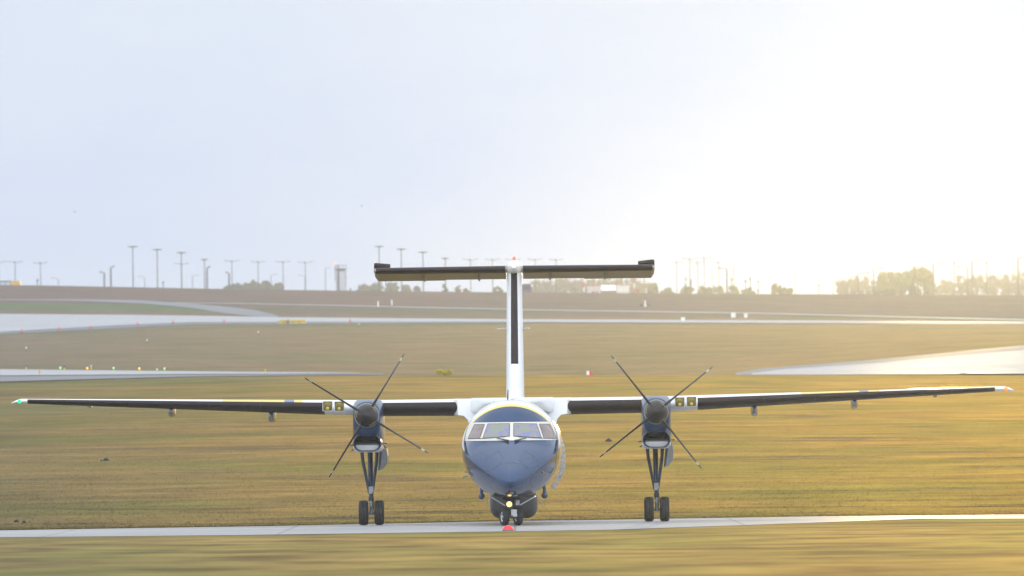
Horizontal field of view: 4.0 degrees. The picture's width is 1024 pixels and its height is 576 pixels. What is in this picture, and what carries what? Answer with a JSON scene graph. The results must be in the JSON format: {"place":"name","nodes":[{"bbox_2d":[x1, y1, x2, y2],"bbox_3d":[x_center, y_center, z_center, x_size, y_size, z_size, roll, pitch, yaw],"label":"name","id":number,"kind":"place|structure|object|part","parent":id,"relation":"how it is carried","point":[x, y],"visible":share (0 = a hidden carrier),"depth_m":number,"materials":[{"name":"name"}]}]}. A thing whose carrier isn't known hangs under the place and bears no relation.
{"place":"outdoors","nodes":[
{"label":"outdoors","id":0,"kind":"place"},
{"bbox_2d":[0,281,10,284],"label":"building","id":1,"kind":"structure","parent":0,"point":[5,282],"depth_m":3030.08,"materials":[{"name":"stone"}]},
{"bbox_2d":[0,299,277,316],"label":"service road","id":2,"kind":"structure","parent":0,"point":[237,311],"depth_m":2597.01,"materials":[{"name":"grey asphalt"}]},
{"bbox_2d":[0,285,1023,575],"bbox_3d":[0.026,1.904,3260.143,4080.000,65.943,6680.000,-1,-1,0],"label":"ground","id":3,"kind":"structure","parent":0,"point":[562,359],"depth_m":611.11,"materials":[{"name":"green plant"}]},
{"bbox_2d":[11,281,20,284],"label":"container","id":4,"kind":"object","parent":3,"relation":"on","point":[15,282],"visible":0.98,"depth_m":3012.17,"materials":[{"name":"metal"}]},
{"bbox_2d":[33,262,46,284],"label":"lamp post","id":5,"kind":"object","parent":3,"relation":"on","point":[40,263],"visible":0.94,"depth_m":4200.16,"materials":[{"name":"grey metal"}]},
{"bbox_2d":[100,271,104,286],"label":"street lamp","id":6,"kind":"object","parent":3,"relation":"on","point":[103,278],"visible":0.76,"depth_m":4000.12,"materials":[{"name":"grey metal"}]},
{"bbox_2d":[110,266,113,286],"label":"street lamp","id":7,"kind":"object","parent":3,"relation":"on","point":[111,276],"visible":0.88,"depth_m":4000.05,"materials":[{"name":"grey metal"}]},
{"bbox_2d":[128,246,136,286],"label":"flood light mast","id":8,"kind":"object","parent":3,"relation":"on","point":[132,247],"visible":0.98,"depth_m":3700.17,"materials":[{"name":"grey metal"}]},
{"bbox_2d":[152,249,161,287],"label":"flood light mast","id":9,"kind":"object","parent":3,"relation":"on","point":[157,264],"visible":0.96,"depth_m":3700.10,"materials":[{"name":"grey metal"}]},
{"bbox_2d":[0,369,334,374],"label":"runway","id":10,"kind":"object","parent":3,"relation":"on","point":[51,372],"visible":0.95,"depth_m":1197.15,"materials":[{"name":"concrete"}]},
{"bbox_2d":[177,252,185,287],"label":"flood light mast","id":11,"kind":"object","parent":3,"relation":"on","point":[181,253],"visible":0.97,"depth_m":3700.10,"materials":[{"name":"grey metal"}]},
{"bbox_2d":[0,373,377,381],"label":"taxiway shoulder","id":12,"kind":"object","parent":3,"relation":"on","point":[33,377],"visible":0.91,"depth_m":1091.75},
{"bbox_2d":[201,259,207,288],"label":"flood light mast","id":13,"kind":"object","parent":3,"relation":"on","point":[204,260],"visible":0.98,"depth_m":3700.09,"materials":[{"name":"grey metal"}]},
{"bbox_2d":[206,266,210,288],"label":"street lamp","id":14,"kind":"object","parent":3,"relation":"on","point":[207,277],"visible":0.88,"depth_m":4000.05,"materials":[{"name":"grey metal"}]},
{"bbox_2d":[226,272,229,288],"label":"street lamp","id":15,"kind":"object","parent":3,"relation":"on","point":[228,280],"visible":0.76,"depth_m":4000.03,"materials":[{"name":"grey metal"}]},
{"bbox_2d":[223,284,237,288],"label":"broadleaf tree","id":16,"kind":"object","parent":3,"relation":"on","point":[234,286],"visible":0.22,"depth_m":5398.99,"materials":[{"name":"green plant"}]},
{"bbox_2d":[233,282,249,288],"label":"broadleaf tree","id":17,"kind":"object","parent":3,"relation":"on","point":[243,286],"visible":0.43,"depth_m":5398.48,"materials":[{"name":"green plant"}]},
{"bbox_2d":[248,280,259,288],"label":"broadleaf tree","id":18,"kind":"object","parent":3,"relation":"on","point":[253,284],"visible":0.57,"depth_m":5398.70,"materials":[{"name":"green plant"}]},
{"bbox_2d":[250,261,264,288],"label":"lamp post","id":19,"kind":"object","parent":3,"relation":"on","point":[258,272],"visible":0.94,"depth_m":4200.15,"materials":[{"name":"grey metal"}]},
{"bbox_2d":[259,280,270,289],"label":"broadleaf tree","id":20,"kind":"object","parent":3,"relation":"on","point":[265,285],"visible":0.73,"depth_m":5398.66,"materials":[{"name":"green plant"}]},
{"bbox_2d":[272,282,282,289],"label":"broadleaf tree","id":21,"kind":"object","parent":3,"relation":"on","point":[277,286],"visible":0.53,"depth_m":5399.02,"materials":[{"name":"green plant"}]},
{"bbox_2d":[275,261,289,289],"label":"lamp post","id":22,"kind":"object","parent":3,"relation":"on","point":[283,272],"visible":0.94,"depth_m":4200.15,"materials":[{"name":"grey metal"}]},
{"bbox_2d":[279,319,305,324],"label":"taxiway sign","id":23,"kind":"object","parent":3,"relation":"on","point":[297,321],"visible":1,"depth_m":2160.17,"materials":[{"name":"yellow paint"}]},
{"bbox_2d":[298,261,312,289],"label":"lamp post","id":24,"kind":"object","parent":3,"relation":"on","point":[305,272],"visible":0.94,"depth_m":4200.15,"materials":[{"name":"grey metal"}]},
{"bbox_2d":[334,263,346,290],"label":"silo","id":25,"kind":"object","parent":3,"relation":"on","point":[341,282],"visible":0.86,"depth_m":3598.92,"materials":[{"name":"grey metal"}]},
{"bbox_2d":[356,283,370,290],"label":"broadleaf tree","id":26,"kind":"object","parent":3,"relation":"on","point":[363,287],"visible":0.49,"depth_m":5398.75,"materials":[{"name":"green plant"}]},
{"bbox_2d":[369,281,383,290],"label":"broadleaf tree","id":27,"kind":"object","parent":3,"relation":"on","point":[374,286],"visible":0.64,"depth_m":5399.58,"materials":[{"name":"green plant"}]},
{"bbox_2d":[374,246,383,290],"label":"flood light mast","id":28,"kind":"object","parent":3,"relation":"on","point":[379,261],"visible":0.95,"depth_m":3700.05,"materials":[{"name":"grey metal"}]},
{"bbox_2d":[384,282,399,290],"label":"broadleaf tree","id":29,"kind":"object","parent":3,"relation":"on","point":[390,286],"visible":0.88,"depth_m":5399.09,"materials":[{"name":"green plant"}]},
{"bbox_2d":[397,249,405,290],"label":"flood light mast","id":30,"kind":"object","parent":3,"relation":"on","point":[401,263],"visible":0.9,"depth_m":3700.13,"materials":[{"name":"grey metal"}]},
{"bbox_2d":[402,285,411,290],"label":"broadleaf tree","id":31,"kind":"object","parent":3,"relation":"on","point":[406,288],"visible":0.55,"depth_m":5399.16,"materials":[{"name":"green plant"}]},
{"bbox_2d":[413,286,420,290],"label":"broadleaf tree","id":32,"kind":"object","parent":3,"relation":"on","point":[416,288],"visible":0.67,"depth_m":5399.40,"materials":[{"name":"green plant"}]},
{"bbox_2d":[435,369,452,375],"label":"flowering bush","id":33,"kind":"object","parent":3,"relation":"on","point":[444,372],"visible":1,"depth_m":898.89,"materials":[{"name":"yellow plant"}]},
{"bbox_2d":[454,285,460,291],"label":"bush","id":34,"kind":"object","parent":3,"relation":"on","point":[457,289],"visible":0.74,"depth_m":4499.73,"materials":[{"name":"green plant"}]},
{"bbox_2d":[493,286,502,291],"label":"bush","id":35,"kind":"object","parent":3,"relation":"on","point":[498,288],"visible":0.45,"depth_m":4499.85,"materials":[{"name":"green plant"}]},
{"bbox_2d":[0,514,1023,536],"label":"taxiway","id":36,"kind":"structure","parent":3,"relation":"on","point":[545,525],"depth_m":389.50,"materials":[{"name":"concrete"}]},
{"bbox_2d":[502,525,513,530],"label":"marker light","id":37,"kind":"object","parent":36,"relation":"on","point":[507,528],"visible":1,"depth_m":370.11,"materials":[{"name":"red plastic"}]},
{"bbox_2d":[11,257,1014,525],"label":"propeller aircraft","id":38,"kind":"object","parent":36,"relation":"on","point":[513,451],"visible":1,"depth_m":398.53,"materials":[{"name":"paint"}]},
{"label":"gear door","id":39,"kind":"part","parent":38,"relation":"part of","materials":[{"name":"white metal"}]},
{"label":"gear door","id":40,"kind":"part","parent":38,"relation":"part of","materials":[{"name":"white metal"}]},
{"bbox_2d":[0,314,1023,331],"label":"runway","id":41,"kind":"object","parent":3,"relation":"on","point":[15,322],"visible":0.97,"depth_m":2290.59,"materials":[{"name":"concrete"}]},
{"bbox_2d":[0,322,1023,333],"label":"taxiway shoulder","id":42,"kind":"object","parent":3,"relation":"on","point":[99,327],"visible":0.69,"depth_m":2181.56},
{"bbox_2d":[522,284,532,291],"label":"van","id":43,"kind":"object","parent":3,"relation":"on","point":[526,287],"visible":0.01,"depth_m":3040.14,"materials":[{"name":"metal"}]},
{"bbox_2d":[529,279,549,292],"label":"bare tree","id":44,"kind":"object","parent":3,"relation":"on","point":[538,287],"visible":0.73,"depth_m":5798.52,"materials":[{"name":"brown plant"}]},
{"bbox_2d":[541,278,560,292],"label":"bare tree","id":45,"kind":"object","parent":3,"relation":"on","point":[551,289],"visible":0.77,"depth_m":5798.48,"materials":[{"name":"brown plant"}]},
{"bbox_2d":[555,278,573,292],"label":"bare tree","id":46,"kind":"object","parent":3,"relation":"on","point":[563,282],"visible":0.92,"depth_m":5799.12,"materials":[{"name":"brown plant"}]},
{"bbox_2d":[569,278,586,292],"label":"bare tree","id":47,"kind":"object","parent":3,"relation":"on","point":[577,284],"visible":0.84,"depth_m":5798.69,"materials":[{"name":"brown plant"}]},
{"bbox_2d":[581,278,600,292],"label":"bare tree","id":48,"kind":"object","parent":3,"relation":"on","point":[590,282],"visible":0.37,"depth_m":5798.29,"materials":[{"name":"brown plant"}]},
{"bbox_2d":[597,278,612,284],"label":"bare tree","id":49,"kind":"object","parent":3,"relation":"on","point":[605,282],"visible":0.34,"depth_m":5798.71,"materials":[{"name":"brown plant"}]},
{"bbox_2d":[610,278,630,292],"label":"bare tree","id":50,"kind":"object","parent":3,"relation":"on","point":[619,281],"visible":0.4,"depth_m":5798.68,"materials":[{"name":"brown plant"}]},
{"bbox_2d":[624,278,643,292],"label":"bare tree","id":51,"kind":"object","parent":3,"relation":"on","point":[631,281],"visible":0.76,"depth_m":5798.24,"materials":[{"name":"brown plant"}]},
{"bbox_2d":[635,278,651,292],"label":"bare tree","id":52,"kind":"object","parent":3,"relation":"on","point":[645,288],"visible":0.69,"depth_m":5798.96,"materials":[{"name":"brown plant"}]},
{"bbox_2d":[647,283,658,292],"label":"bush","id":53,"kind":"object","parent":3,"relation":"on","point":[654,287],"visible":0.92,"depth_m":4699.60,"materials":[{"name":"green plant"}]},
{"bbox_2d":[660,287,674,292],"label":"bush","id":54,"kind":"object","parent":3,"relation":"on","point":[667,290],"visible":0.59,"depth_m":4699.96,"materials":[{"name":"green plant"}]},
{"bbox_2d":[669,261,683,292],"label":"lamp post","id":55,"kind":"object","parent":3,"relation":"on","point":[676,273],"visible":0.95,"depth_m":4700.16,"materials":[{"name":"grey metal"}]},
{"bbox_2d":[680,286,694,293],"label":"bush","id":56,"kind":"object","parent":3,"relation":"on","point":[687,290],"visible":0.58,"depth_m":4699.86,"materials":[{"name":"green plant"}]},
{"bbox_2d":[690,261,704,280],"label":"lamp post","id":57,"kind":"object","parent":3,"relation":"on","point":[697,262],"visible":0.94,"depth_m":4700.23,"materials":[{"name":"grey metal"}]},
{"bbox_2d":[697,257,710,292],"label":"lamp post","id":58,"kind":"object","parent":3,"relation":"on","point":[704,271],"visible":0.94,"depth_m":4700.16,"materials":[{"name":"grey metal"}]},
{"bbox_2d":[697,285,712,293],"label":"bush","id":59,"kind":"object","parent":3,"relation":"on","point":[708,290],"visible":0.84,"depth_m":4699.29,"materials":[{"name":"green plant"}]},
{"bbox_2d":[712,285,724,293],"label":"bush","id":60,"kind":"object","parent":3,"relation":"on","point":[720,289],"visible":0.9,"depth_m":4699.49,"materials":[{"name":"green plant"}]},
{"bbox_2d":[711,261,725,290],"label":"lamp post","id":61,"kind":"object","parent":3,"relation":"on","point":[718,270],"visible":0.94,"depth_m":4700.17,"materials":[{"name":"grey metal"}]},
{"bbox_2d":[719,267,727,293],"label":"street lamp","id":62,"kind":"object","parent":3,"relation":"on","point":[726,279],"visible":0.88,"depth_m":4000.04,"materials":[{"name":"grey metal"}]},
{"bbox_2d":[725,286,739,293],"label":"bush","id":63,"kind":"object","parent":3,"relation":"on","point":[735,290],"visible":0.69,"depth_m":4699.42,"materials":[{"name":"green plant"}]},
{"bbox_2d":[731,312,735,317],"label":"marker board","id":64,"kind":"object","parent":3,"relation":"on","point":[733,314],"visible":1,"depth_m":2437.30,"materials":[{"name":"white plastic"}]},
{"bbox_2d":[740,288,755,293],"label":"bush","id":65,"kind":"object","parent":3,"relation":"on","point":[742,291],"visible":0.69,"depth_m":4699.07,"materials":[{"name":"green plant"}]},
{"bbox_2d":[771,283,782,293],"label":"shrub","id":66,"kind":"object","parent":3,"relation":"on","point":[775,289],"visible":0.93,"depth_m":4399.41,"materials":[{"name":"green plant"}]},
{"bbox_2d":[780,287,792,293],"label":"shrub","id":67,"kind":"object","parent":3,"relation":"on","point":[787,291],"visible":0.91,"depth_m":4408.69,"materials":[{"name":"green plant"}]},
{"bbox_2d":[835,276,854,293],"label":"bare tree","id":68,"kind":"object","parent":3,"relation":"on","point":[843,285],"visible":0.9,"depth_m":5399.33,"materials":[{"name":"brown plant"}]},
{"bbox_2d":[847,275,862,293],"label":"bare tree","id":69,"kind":"object","parent":3,"relation":"on","point":[853,284],"visible":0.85,"depth_m":5399.18,"materials":[{"name":"plant"}]},
{"bbox_2d":[857,272,868,293],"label":"street lamp","id":70,"kind":"object","parent":3,"relation":"on","point":[858,282],"visible":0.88,"depth_m":4000.07,"materials":[{"name":"grey metal"}]},
{"bbox_2d":[859,274,876,293],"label":"bare tree","id":71,"kind":"object","parent":3,"relation":"on","point":[868,288],"visible":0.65,"depth_m":5399.14,"materials":[{"name":"brown plant"}]},
{"bbox_2d":[873,268,882,293],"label":"street lamp","id":72,"kind":"object","parent":3,"relation":"on","point":[873,278],"visible":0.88,"depth_m":4000.05,"materials":[{"name":"grey metal"}]},
{"bbox_2d":[736,345,1023,374],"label":"runway shoulder","id":73,"kind":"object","parent":3,"relation":"on","point":[978,351],"visible":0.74,"depth_m":1235.19},
{"bbox_2d":[752,350,1023,374],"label":"runway","id":74,"kind":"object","parent":3,"relation":"on","point":[1009,362],"visible":1,"depth_m":1087.12,"materials":[{"name":"concrete"}]},
{"bbox_2d":[874,271,905,294],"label":"broadleaf tree","id":75,"kind":"object","parent":3,"relation":"on","point":[886,283],"visible":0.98,"depth_m":4998.63,"materials":[{"name":"green plant"}]},
{"bbox_2d":[897,267,937,294],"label":"broadleaf tree","id":76,"kind":"object","parent":3,"relation":"on","point":[921,276],"visible":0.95,"depth_m":4958.13,"materials":[{"name":"green plant"}]},
{"bbox_2d":[932,262,943,294],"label":"street lamp","id":77,"kind":"object","parent":3,"relation":"on","point":[933,274],"visible":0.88,"depth_m":4000.08,"materials":[{"name":"grey metal"}]},
{"bbox_2d":[935,279,955,294],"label":"bare tree","id":78,"kind":"object","parent":3,"relation":"on","point":[945,286],"visible":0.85,"depth_m":5398.62,"materials":[{"name":"plant"}]},
{"bbox_2d":[953,261,954,294],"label":"pole","id":79,"kind":"object","parent":3,"relation":"on","point":[954,277],"visible":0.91,"depth_m":3700.08,"materials":[{"name":"grey metal"}]},
{"bbox_2d":[949,275,970,294],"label":"bare tree","id":80,"kind":"object","parent":3,"relation":"on","point":[962,289],"visible":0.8,"depth_m":5398.96,"materials":[{"name":"plant"}]},
{"bbox_2d":[957,266,968,294],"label":"street lamp","id":81,"kind":"object","parent":3,"relation":"on","point":[967,280],"visible":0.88,"depth_m":4000.06,"materials":[{"name":"grey metal"}]},
{"bbox_2d":[966,272,987,294],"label":"bare tree","id":82,"kind":"object","parent":3,"relation":"on","point":[978,281],"visible":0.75,"depth_m":5399.27,"materials":[{"name":"plant"}]},
{"bbox_2d":[971,260,982,294],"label":"street lamp","id":83,"kind":"object","parent":3,"relation":"on","point":[972,275],"visible":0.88,"depth_m":4000.08,"materials":[{"name":"grey metal"}]},
{"bbox_2d":[986,262,987,294],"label":"pole","id":84,"kind":"object","parent":3,"relation":"on","point":[986,277],"visible":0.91,"depth_m":3700.14,"materials":[{"name":"grey metal"}]},
{"bbox_2d":[981,271,1004,294],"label":"tree","id":85,"kind":"object","parent":3,"relation":"on","point":[992,289],"visible":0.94,"depth_m":5399.44,"materials":[{"name":"plant"}]},
{"bbox_2d":[1000,269,1019,294],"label":"tree","id":86,"kind":"object","parent":3,"relation":"on","point":[1009,285],"visible":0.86,"depth_m":5399.23,"materials":[{"name":"plant"}]},
{"bbox_2d":[1013,267,1023,294],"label":"bare tree","id":87,"kind":"object","parent":3,"relation":"on","point":[1021,283],"visible":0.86,"depth_m":5399.34,"materials":[{"name":"plant"}]},
{"bbox_2d":[1017,257,1023,294],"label":"street lamp","id":88,"kind":"object","parent":3,"relation":"on","point":[1018,275],"visible":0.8,"depth_m":4000.08,"materials":[{"name":"grey metal"}]},
{"bbox_2d":[0,0,1023,294],"label":"sky","id":89,"kind":"structure","parent":0,"point":[825,140],"materials":[{"name":"white"}]},
{"bbox_2d":[587,286,600,292],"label":"building","id":90,"kind":"structure","parent":0,"point":[590,289],"depth_m":3750.17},
{"bbox_2d":[167,302,1023,319],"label":"perimeter track","id":91,"kind":"structure","parent":0,"point":[637,311],"depth_m":2579.73,"materials":[{"name":"grey asphalt"}]},
{"bbox_2d":[601,285,615,292],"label":"building","id":92,"kind":"structure","parent":0,"point":[608,288],"depth_m":3701.10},
{"bbox_2d":[616,286,629,292],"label":"building","id":93,"kind":"structure","parent":0,"point":[622,289],"depth_m":3700.08,"materials":[{"name":"white"}]}
]}

